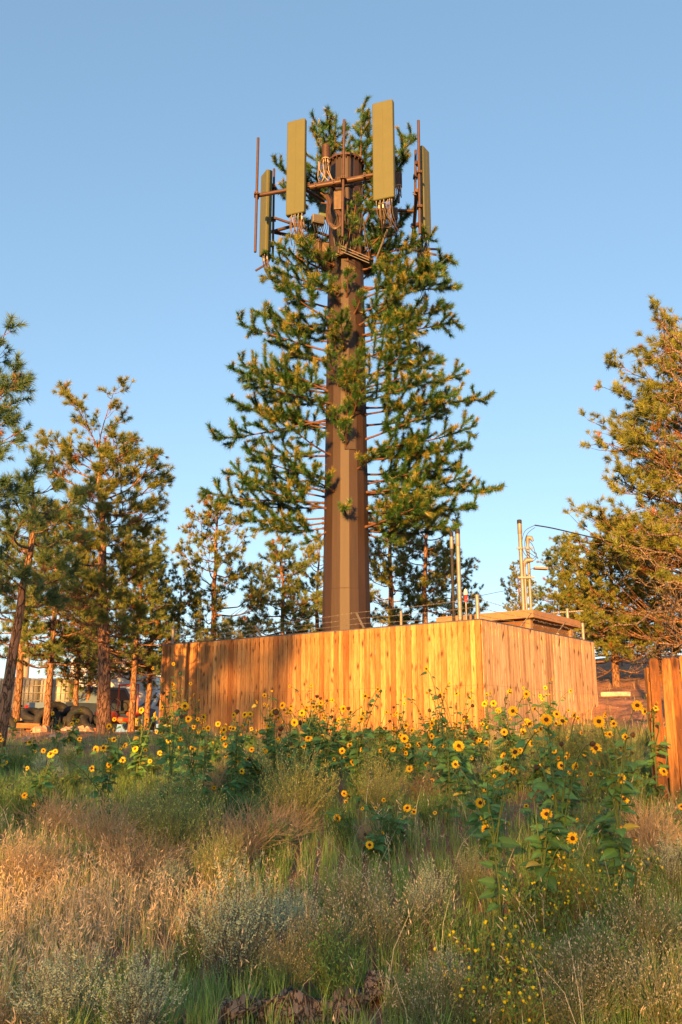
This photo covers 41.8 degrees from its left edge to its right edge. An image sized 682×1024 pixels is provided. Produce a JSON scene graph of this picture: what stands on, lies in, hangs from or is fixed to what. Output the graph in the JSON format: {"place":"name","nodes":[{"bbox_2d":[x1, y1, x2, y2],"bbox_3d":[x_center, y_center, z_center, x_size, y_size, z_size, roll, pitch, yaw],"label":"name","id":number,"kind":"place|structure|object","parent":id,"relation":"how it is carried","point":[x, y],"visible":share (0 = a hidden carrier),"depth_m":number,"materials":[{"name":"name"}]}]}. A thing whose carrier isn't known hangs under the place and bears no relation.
{"place":"outdoors","nodes":[
{"label":"outdoors","id":0,"kind":"place"},
{"bbox_2d":[0,708,681,1023],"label":"dry grass","id":1,"kind":"structure","parent":0,"point":[79,902],"depth_m":6.25,"materials":[{"name":"beige plant"}]},
{"bbox_2d":[0,655,681,1023],"bbox_3d":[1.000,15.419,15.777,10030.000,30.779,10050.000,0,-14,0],"label":"ground","id":2,"kind":"structure","parent":0,"point":[620,705],"depth_m":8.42,"materials":[{"name":"green plant"}]},
{"bbox_2d":[0,312,37,505],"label":"pine tree","id":3,"kind":"object","parent":2,"relation":"on","point":[22,382],"visible":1,"depth_m":15.64,"materials":[{"name":"green plant"}]},
{"bbox_2d":[0,494,76,720],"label":"pine tree","id":4,"kind":"object","parent":2,"relation":"on","point":[16,709],"visible":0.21,"depth_m":30.83,"materials":[{"name":"green plant"}]},
{"bbox_2d":[21,749,57,817],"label":"wild sunflower","id":5,"kind":"object","parent":2,"relation":"on","point":[25,795],"visible":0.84,"depth_m":9.38,"materials":[{"name":"green plant"}]},
{"bbox_2d":[0,818,92,892],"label":"tumbleweed","id":6,"kind":"object","parent":2,"relation":"on","point":[30,867],"visible":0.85,"depth_m":7.04,"materials":[{"name":"beige plant"}]},
{"bbox_2d":[0,447,99,753],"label":"pine tree","id":7,"kind":"object","parent":2,"relation":"on","point":[25,572],"visible":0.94,"depth_m":16.02,"materials":[{"name":"green plant"}]},
{"bbox_2d":[3,497,110,726],"bbox_3d":[-8.754,3.285,27.910,3.412,7.429,3.357,6,-15,-22],"label":"pine tree","id":8,"kind":"object","parent":2,"relation":"on","point":[51,647],"visible":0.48,"depth_m":27.52,"materials":[{"name":"green plant"}]},
{"bbox_2d":[9,781,110,840],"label":"tumbleweed","id":9,"kind":"object","parent":2,"relation":"on","point":[55,817],"visible":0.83,"depth_m":8.76,"materials":[{"name":"beige plant"}]},
{"bbox_2d":[0,935,120,1023],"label":"sagebrush","id":10,"kind":"object","parent":2,"relation":"on","point":[52,1007],"visible":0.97,"depth_m":4.37,"materials":[{"name":"grey plant"}]},
{"bbox_2d":[35,564,124,705],"bbox_3d":[-8.608,4.458,29.885,2.995,6.089,2.917,6,-15,-24],"label":"pine tree","id":11,"kind":"object","parent":2,"relation":"on","point":[66,672],"visible":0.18,"depth_m":29.51,"materials":[{"name":"green plant"}]},
{"bbox_2d":[41,737,118,826],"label":"wild sunflower","id":12,"kind":"object","parent":2,"relation":"on","point":[102,779],"visible":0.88,"depth_m":9.30,"materials":[{"name":"green plant"}]},
{"bbox_2d":[25,687,156,730],"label":"pickup truck","id":13,"kind":"object","parent":2,"relation":"on","point":[91,703],"visible":0.13,"depth_m":32.59,"materials":[{"name":"blue paint"}]},
{"bbox_2d":[25,376,176,734],"bbox_3d":[-6.108,1.084,22.382,3.817,9.192,3.905,9,-17,-33],"label":"pine tree","id":14,"kind":"object","parent":2,"relation":"on","point":[101,582],"visible":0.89,"depth_m":22.08,"materials":[{"name":"green plant"}]},
{"bbox_2d":[74,723,127,780],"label":"wild sunflower","id":15,"kind":"object","parent":2,"relation":"on","point":[115,755],"visible":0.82,"depth_m":12.10,"materials":[{"name":"green plant"}]},
{"bbox_2d":[47,778,169,859],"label":"tumbleweed","id":16,"kind":"object","parent":2,"relation":"on","point":[106,827],"visible":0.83,"depth_m":7.93,"materials":[{"name":"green plant"}]},
{"bbox_2d":[69,651,156,705],"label":"box truck","id":17,"kind":"object","parent":2,"relation":"on","point":[116,682],"depth_m":36.03,"materials":[{"name":"white paint"}]},
{"bbox_2d":[92,684,143,731],"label":"garden tractor","id":18,"kind":"object","parent":2,"relation":"on","point":[124,704],"visible":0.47,"depth_m":31.46,"materials":[{"name":"orange paint"}]},
{"bbox_2d":[81,524,180,731],"bbox_3d":[-7.070,3.857,30.093,3.432,7.473,3.377,4,-14,-15],"label":"pine tree","id":19,"kind":"object","parent":2,"relation":"on","point":[157,555],"visible":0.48,"depth_m":30.05,"materials":[{"name":"green plant"}]},
{"bbox_2d":[112,707,155,787],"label":"wild sunflower","id":20,"kind":"object","parent":2,"relation":"on","point":[132,763],"visible":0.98,"depth_m":11.70,"materials":[{"name":"green plant"}]},
{"bbox_2d":[81,937,192,1023],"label":"sagebrush","id":21,"kind":"object","parent":2,"relation":"on","point":[146,1012],"visible":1,"depth_m":4.17,"materials":[{"name":"grey plant"}]},
{"bbox_2d":[85,817,203,888],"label":"tumbleweed","id":22,"kind":"object","parent":2,"relation":"on","point":[133,859],"visible":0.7,"depth_m":7.29,"materials":[{"name":"beige plant"}]},
{"bbox_2d":[110,552,186,729],"bbox_3d":[-6.902,4.532,31.757,3.372,6.854,3.284,4,-14,-16],"label":"pine tree","id":23,"kind":"object","parent":2,"relation":"on","point":[162,581],"visible":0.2,"depth_m":31.51,"materials":[{"name":"green plant"}]},
{"bbox_2d":[112,755,226,869],"bbox_3d":[-1.506,2.696,8.019,0.992,0.996,0.983,8,-16,-29],"label":"rabbitbrush","id":24,"kind":"object","parent":2,"relation":"on","point":[171,817],"visible":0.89,"depth_m":7.94,"materials":[{"name":"green plant"}]},
{"bbox_2d":[152,694,189,836],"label":"wild sunflower","id":25,"kind":"object","parent":2,"relation":"on","point":[166,757],"visible":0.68,"depth_m":8.50,"materials":[{"name":"green plant"}]},
{"bbox_2d":[141,562,212,696],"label":"pine tree","id":26,"kind":"object","parent":2,"relation":"on","point":[187,587],"visible":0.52,"depth_m":33.05,"materials":[{"name":"green plant"}]},
{"bbox_2d":[160,705,206,807],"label":"wild sunflower","id":27,"kind":"object","parent":2,"relation":"on","point":[195,756],"visible":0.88,"depth_m":9.99,"materials":[{"name":"green plant"}]},
{"bbox_2d":[190,725,226,802],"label":"wild sunflower","id":28,"kind":"object","parent":2,"relation":"on","point":[208,759],"visible":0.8,"depth_m":10.57,"materials":[{"name":"green plant"}]},
{"bbox_2d":[181,814,252,890],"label":"rabbitbrush","id":29,"kind":"object","parent":2,"relation":"on","point":[220,861],"visible":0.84,"depth_m":7.13,"materials":[{"name":"green plant"}]},
{"bbox_2d":[155,490,279,641],"bbox_3d":[-4.679,3.869,34.379,4.467,9.837,4.085,-3,-14,12],"label":"pine tree","id":30,"kind":"object","parent":2,"relation":"on","point":[217,589],"visible":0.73,"depth_m":34.38,"materials":[{"name":"green plant"}]},
{"bbox_2d":[0,749,447,1023],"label":"dry weeds","id":31,"kind":"object","parent":2,"relation":"on","point":[214,780],"visible":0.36,"depth_m":8.38,"materials":[{"name":"brown plant"}]},
{"bbox_2d":[167,847,289,994],"bbox_3d":[-0.647,2.435,5.268,0.754,0.819,0.677,5,-15,-19],"label":"sagebrush","id":32,"kind":"object","parent":2,"relation":"on","point":[232,942],"visible":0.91,"depth_m":5.28,"materials":[{"name":"grey plant"}]},
{"bbox_2d":[220,711,252,797],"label":"wild sunflower","id":33,"kind":"object","parent":2,"relation":"on","point":[231,752],"visible":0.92,"depth_m":10.85,"materials":[{"name":"green plant"}]},
{"bbox_2d":[175,785,317,863],"bbox_3d":[-0.801,2.856,8.124,1.163,0.760,1.186,-10,-17,35],"label":"tumbleweed","id":34,"kind":"object","parent":2,"relation":"on","point":[256,841],"visible":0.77,"depth_m":8.04,"materials":[{"name":"beige plant"}]},
{"bbox_2d":[262,708,290,787],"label":"wild sunflower","id":35,"kind":"object","parent":2,"relation":"on","point":[272,749],"visible":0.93,"depth_m":11.11,"materials":[{"name":"green plant"}]},
{"bbox_2d":[235,532,322,636],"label":"pine tree","id":36,"kind":"object","parent":2,"relation":"on","point":[275,556],"visible":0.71,"depth_m":35.98,"materials":[{"name":"green plant"}]},
{"bbox_2d":[233,909,329,991],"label":"seed bush","id":37,"kind":"object","parent":2,"relation":"on","point":[290,969],"visible":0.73,"depth_m":5.22,"materials":[{"name":"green plant"}]},
{"bbox_2d":[241,790,327,849],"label":"tumbleweed","id":38,"kind":"object","parent":2,"relation":"on","point":[285,817],"visible":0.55,"depth_m":8.48,"materials":[{"name":"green plant"}]},
{"bbox_2d":[244,740,340,829],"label":"rabbitbrush","id":39,"kind":"object","parent":2,"relation":"on","point":[301,793],"visible":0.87,"depth_m":9.30,"materials":[{"name":"green plant"}]},
{"bbox_2d":[270,697,321,791],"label":"wild sunflower","id":40,"kind":"object","parent":2,"relation":"on","point":[296,734],"visible":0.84,"depth_m":10.68,"materials":[{"name":"green plant"}]},
{"bbox_2d":[280,527,323,633],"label":"pine tree","id":41,"kind":"object","parent":2,"relation":"on","point":[310,549],"visible":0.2,"depth_m":40.04,"materials":[{"name":"green plant"}]},
{"bbox_2d":[214,970,396,1023],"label":"fallen log","id":42,"kind":"object","parent":2,"relation":"on","point":[302,1005],"visible":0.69,"depth_m":4.75,"materials":[{"name":"wood"}]},
{"bbox_2d":[270,878,383,979],"bbox_3d":[-0.071,2.597,5.569,0.682,0.575,0.788,-1,-14,5],"label":"seed bush","id":43,"kind":"object","parent":2,"relation":"on","point":[315,927],"visible":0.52,"depth_m":5.62,"materials":[{"name":"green plant"}]},
{"bbox_2d":[310,699,361,807],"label":"wild sunflower","id":44,"kind":"object","parent":2,"relation":"on","point":[318,739],"visible":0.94,"depth_m":10.17,"materials":[{"name":"green plant"}]},
{"bbox_2d":[0,723,681,1023],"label":"green weeds","id":45,"kind":"object","parent":2,"relation":"on","point":[324,968],"visible":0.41,"depth_m":6.35,"materials":[{"name":"green plant"}]},
{"bbox_2d":[0,723,681,1023],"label":"leafy weeds","id":46,"kind":"object","parent":2,"relation":"on","point":[397,807],"visible":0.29,"depth_m":9.67,"materials":[{"name":"green plant"}]},
{"bbox_2d":[0,768,681,1023],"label":"tall stalks","id":47,"kind":"object","parent":2,"relation":"on","point":[416,827],"visible":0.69,"depth_m":6.10,"materials":[{"name":"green plant"}]},
{"bbox_2d":[292,854,411,931],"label":"seed bush","id":48,"kind":"object","parent":2,"relation":"on","point":[350,881],"visible":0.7,"depth_m":6.51,"materials":[{"name":"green plant"}]},
{"bbox_2d":[30,728,681,990],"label":"grey weeds","id":49,"kind":"object","parent":2,"relation":"on","point":[672,863],"visible":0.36,"depth_m":6.99,"materials":[{"name":"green plant"}]},
{"bbox_2d":[344,687,390,807],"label":"wild sunflower","id":50,"kind":"object","parent":2,"relation":"on","point":[358,745],"visible":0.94,"depth_m":10.24,"materials":[{"name":"green plant"}]},
{"bbox_2d":[158,594,597,741],"bbox_3d":[1.102,3.980,22.980,9.539,3.847,6.754,-10,-17,36],"label":"wooden fence","id":51,"kind":"object","parent":2,"relation":"on","point":[227,678],"visible":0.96,"depth_m":19.80,"materials":[{"name":"brown wood"}]},
{"bbox_2d":[345,754,410,813],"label":"rabbitbrush","id":52,"kind":"object","parent":2,"relation":"on","point":[379,793],"visible":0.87,"depth_m":9.59,"materials":[{"name":"green plant"}]},
{"bbox_2d":[341,790,416,848],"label":"wild sunflower","id":53,"kind":"object","parent":2,"relation":"on","point":[369,844],"visible":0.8,"depth_m":8.41,"materials":[{"name":"green plant"}]},
{"bbox_2d":[315,850,454,970],"bbox_3d":[0.320,2.593,5.846,0.974,0.694,0.838,2,-14,-10],"label":"seed bush","id":54,"kind":"object","parent":2,"relation":"on","point":[379,923],"visible":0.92,"depth_m":5.76,"materials":[{"name":"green plant"}]},
{"bbox_2d":[368,479,433,626],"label":"pine tree","id":55,"kind":"object","parent":2,"relation":"on","point":[375,566],"visible":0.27,"depth_m":35.07,"materials":[{"name":"green plant"}]},
{"bbox_2d":[398,727,433,800],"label":"wild sunflower","id":56,"kind":"object","parent":2,"relation":"on","point":[422,759],"visible":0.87,"depth_m":10.48,"materials":[{"name":"green plant"}]},
{"bbox_2d":[399,852,459,936],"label":"sagebrush","id":57,"kind":"object","parent":2,"relation":"on","point":[431,891],"visible":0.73,"depth_m":6.21,"materials":[{"name":"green plant"}]},
{"bbox_2d":[370,478,489,625],"bbox_3d":[3.250,3.244,33.311,3.985,9.868,4.329,-13,-19,42],"label":"pine tree","id":58,"kind":"object","parent":2,"relation":"on","point":[424,577],"visible":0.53,"depth_m":33.13,"materials":[{"name":"green plant"}]},
{"bbox_2d":[372,933,487,1023],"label":"seed bush","id":59,"kind":"object","parent":2,"relation":"on","point":[403,1014],"visible":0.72,"depth_m":4.76,"materials":[{"name":"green plant"}]},
{"bbox_2d":[420,666,464,830],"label":"wild sunflower","id":60,"kind":"object","parent":2,"relation":"on","point":[452,756],"visible":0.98,"depth_m":9.03,"materials":[{"name":"green plant"}]},
{"bbox_2d":[398,948,511,1023],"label":"seed bush","id":61,"kind":"object","parent":2,"relation":"on","point":[460,1001],"visible":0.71,"depth_m":4.70,"materials":[{"name":"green plant"}]},
{"bbox_2d":[426,549,483,622],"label":"pine tree","id":62,"kind":"object","parent":2,"relation":"on","point":[467,586],"visible":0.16,"depth_m":37.98,"materials":[{"name":"green plant"}]},
{"bbox_2d":[435,704,477,810],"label":"wild sunflower","id":63,"kind":"object","parent":2,"relation":"on","point":[467,766],"visible":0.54,"depth_m":9.90,"materials":[{"name":"green plant"}]},
{"bbox_2d":[400,726,542,917],"bbox_3d":[1.102,2.229,6.303,0.567,1.394,1.455,10,-17,-34],"label":"wild sunflower","id":64,"kind":"object","parent":2,"relation":"on","point":[504,841],"visible":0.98,"depth_m":6.42,"materials":[{"name":"green plant"}]},
{"bbox_2d":[448,848,495,890],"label":"seed bush","id":65,"kind":"object","parent":2,"relation":"on","point":[470,872],"visible":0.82,"depth_m":7.05,"materials":[{"name":"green plant"}]},
{"bbox_2d":[433,760,516,857],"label":"wild sunflower","id":66,"kind":"object","parent":2,"relation":"on","point":[476,828],"visible":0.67,"depth_m":7.89,"materials":[{"name":"green plant"}]},
{"bbox_2d":[429,947,524,1023],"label":"gumweed","id":67,"kind":"object","parent":2,"relation":"on","point":[484,988],"visible":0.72,"depth_m":4.70,"materials":[{"name":"green plant"}]},
{"bbox_2d":[445,904,532,996],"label":"gumweed","id":68,"kind":"object","parent":2,"relation":"on","point":[469,949],"visible":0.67,"depth_m":5.37,"materials":[{"name":"green plant"}]},
{"bbox_2d":[472,752,510,835],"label":"wild sunflower","id":69,"kind":"object","parent":2,"relation":"on","point":[492,789],"visible":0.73,"depth_m":8.71,"materials":[{"name":"green plant"}]},
{"bbox_2d":[482,691,529,778],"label":"wild sunflower","id":70,"kind":"object","parent":2,"relation":"on","point":[514,736],"visible":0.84,"depth_m":11.62,"materials":[{"name":"green plant"}]},
{"bbox_2d":[436,609,580,718],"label":"equipment shed","id":71,"kind":"structure","parent":2,"relation":"on","point":[520,619],"depth_m":21.31,"materials":[{"name":"orange paint"}]},
{"bbox_2d":[480,948,561,1023],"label":"gumweed","id":72,"kind":"object","parent":2,"relation":"on","point":[529,1006],"visible":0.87,"depth_m":4.59,"materials":[{"name":"green plant"}]},
{"bbox_2d":[500,558,543,610],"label":"pine tree","id":73,"kind":"object","parent":2,"relation":"on","point":[514,575],"visible":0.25,"depth_m":48.34,"materials":[{"name":"green plant"}]},
{"bbox_2d":[366,728,681,1000],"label":"seed weeds","id":74,"kind":"object","parent":2,"relation":"on","point":[634,965],"visible":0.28,"depth_m":5.36,"materials":[{"name":"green plant"}]},
{"bbox_2d":[517,519,534,609],"bbox_3d":[4.946,2.676,23.603,0.440,5.094,0.174,-2,-14,9],"label":"service mast","id":75,"kind":"object","parent":2,"relation":"on","point":[523,583],"visible":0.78,"depth_m":23.86,"materials":[{"name":"metal"}]},
{"bbox_2d":[492,919,562,1002],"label":"gumweed","id":76,"kind":"object","parent":2,"relation":"on","point":[532,944],"visible":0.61,"depth_m":5.21,"materials":[{"name":"green plant"}]},
{"bbox_2d":[502,873,569,943],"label":"gumweed","id":77,"kind":"object","parent":2,"relation":"on","point":[546,927],"visible":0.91,"depth_m":6.04,"materials":[{"name":"green plant"}]},
{"bbox_2d":[522,698,570,810],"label":"wild sunflower","id":78,"kind":"object","parent":2,"relation":"on","point":[556,714],"visible":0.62,"depth_m":9.68,"materials":[{"name":"green plant"}]},
{"bbox_2d":[501,706,595,913],"bbox_3d":[1.577,2.216,6.745,0.569,1.516,1.605,0,-14,0],"label":"wild sunflower","id":79,"kind":"object","parent":2,"relation":"on","point":[567,820],"visible":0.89,"depth_m":6.67,"materials":[{"name":"green plant"}]},
{"bbox_2d":[519,765,577,930],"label":"wild sunflower","id":80,"kind":"object","parent":2,"relation":"on","point":[537,840],"visible":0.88,"depth_m":6.39,"materials":[{"name":"green plant"}]},
{"bbox_2d":[524,841,591,917],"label":"gumweed","id":81,"kind":"object","parent":2,"relation":"on","point":[569,871],"visible":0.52,"depth_m":6.51,"materials":[{"name":"green plant"}]},
{"bbox_2d":[527,532,602,634],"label":"pine tree","id":82,"kind":"object","parent":2,"relation":"on","point":[540,595],"visible":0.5,"depth_m":44.40,"materials":[{"name":"green plant"}]},
{"bbox_2d":[511,933,630,1023],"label":"seed bush","id":83,"kind":"object","parent":2,"relation":"on","point":[565,1004],"visible":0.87,"depth_m":4.68,"materials":[{"name":"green plant"}]},
{"bbox_2d":[556,859,624,931],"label":"gumweed","id":84,"kind":"object","parent":2,"relation":"on","point":[585,891],"visible":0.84,"depth_m":6.22,"materials":[{"name":"green plant"}]},
{"bbox_2d":[547,537,634,663],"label":"pine tree","id":85,"kind":"object","parent":2,"relation":"on","point":[568,561],"visible":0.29,"depth_m":37.98,"materials":[{"name":"green plant"}]},
{"bbox_2d":[515,899,674,1012],"bbox_3d":[1.453,2.543,5.125,0.788,0.575,0.682,6,-15,-24],"label":"seed bush","id":86,"kind":"object","parent":2,"relation":"on","point":[592,958],"visible":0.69,"depth_m":5.04,"materials":[{"name":"green plant"}]},
{"bbox_2d":[565,699,637,779],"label":"feathery weed","id":87,"kind":"object","parent":2,"relation":"on","point":[602,744],"visible":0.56,"depth_m":12.10,"materials":[{"name":"green plant"}]},
{"bbox_2d":[576,796,629,849],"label":"wild sunflower","id":88,"kind":"object","parent":2,"relation":"on","point":[591,829],"visible":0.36,"depth_m":8.09,"materials":[{"name":"green plant"}]},
{"bbox_2d":[590,700,642,907],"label":"wild sunflower","id":89,"kind":"object","parent":2,"relation":"on","point":[616,802],"visible":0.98,"depth_m":6.74,"materials":[{"name":"green plant"}]},
{"bbox_2d":[562,507,674,687],"bbox_3d":[9.967,3.157,32.927,4.304,6.893,4.366,-11,-17,37],"label":"pine tree","id":90,"kind":"object","parent":2,"relation":"on","point":[612,646],"visible":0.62,"depth_m":32.47,"materials":[{"name":"green plant"}]},
{"bbox_2d":[558,293,681,644],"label":"pine tree","id":91,"kind":"object","parent":2,"relation":"on","point":[629,441],"visible":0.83,"depth_m":30.10,"materials":[{"name":"green plant"}]},
{"bbox_2d":[578,870,681,968],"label":"seed bush","id":92,"kind":"object","parent":2,"relation":"on","point":[651,928],"visible":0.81,"depth_m":5.65,"materials":[{"name":"green plant"}]},
{"bbox_2d":[583,922,681,1023],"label":"seed bush","id":93,"kind":"object","parent":2,"relation":"on","point":[661,986],"visible":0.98,"depth_m":4.54,"materials":[{"name":"beige plant"}]},
{"bbox_2d":[597,839,667,903],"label":"gumweed","id":94,"kind":"object","parent":2,"relation":"on","point":[638,863],"visible":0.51,"depth_m":6.84,"materials":[{"name":"green plant"}]},
{"bbox_2d":[590,784,681,862],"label":"tumbleweed","id":95,"kind":"object","parent":2,"relation":"on","point":[648,830],"visible":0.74,"depth_m":7.97,"materials":[{"name":"beige plant"}]},
{"bbox_2d":[607,708,667,839],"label":"wild sunflower","id":96,"kind":"object","parent":2,"relation":"on","point":[633,766],"visible":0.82,"depth_m":8.86,"materials":[{"name":"green plant"}]},
{"bbox_2d":[594,309,681,673],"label":"pine tree","id":97,"kind":"object","parent":2,"relation":"on","point":[673,609],"visible":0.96,"depth_m":13.70,"materials":[{"name":"green plant"}]},
{"bbox_2d":[599,550,681,673],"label":"pine tree","id":98,"kind":"object","parent":2,"relation":"on","point":[669,649],"visible":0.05,"depth_m":36.54,"materials":[{"name":"green plant"}]},
{"bbox_2d":[643,694,672,804],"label":"wild sunflower","id":99,"kind":"object","parent":2,"relation":"on","point":[653,755],"visible":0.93,"depth_m":10.35,"materials":[{"name":"green plant"}]},
{"bbox_2d":[644,655,681,803],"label":"weathered fence","id":100,"kind":"object","parent":2,"relation":"on","point":[670,677],"visible":0.94,"depth_m":10.63,"materials":[{"name":"brown wood"}]},
{"bbox_2d":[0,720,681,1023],"bbox_3d":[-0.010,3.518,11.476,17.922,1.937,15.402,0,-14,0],"label":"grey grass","id":101,"kind":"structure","parent":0,"point":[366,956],"depth_m":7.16,"materials":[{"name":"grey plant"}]},
{"bbox_2d":[0,0,681,731],"label":"sky","id":102,"kind":"structure","parent":0,"point":[551,130],"materials":[{"name":"blue"}]},
{"bbox_2d":[197,94,506,689],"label":"cell tower","id":103,"kind":"structure","parent":0,"point":[343,259],"depth_m":24.39,"materials":[{"name":"paint"}]},
{"label":"flatbed trailer","id":104,"kind":"object","parent":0,"visible":0},
{"bbox_2d":[11,678,42,709],"bbox_3d":[-11.612,6.717,32.914,1.182,1.185,1.132,0,-14,0],"label":"liquid tank","id":105,"kind":"object","parent":104,"relation":"on","point":[30,690],"visible":0.29,"depth_m":32.50,"materials":[{"name":"plastic"}]},
{"bbox_2d":[37,678,72,701],"bbox_3d":[-10.447,6.717,32.914,1.182,1.185,1.132,0,-14,0],"label":"liquid tank","id":106,"kind":"object","parent":104,"relation":"on","point":[59,694],"visible":0.26,"depth_m":32.50,"materials":[{"name":"plastic"}]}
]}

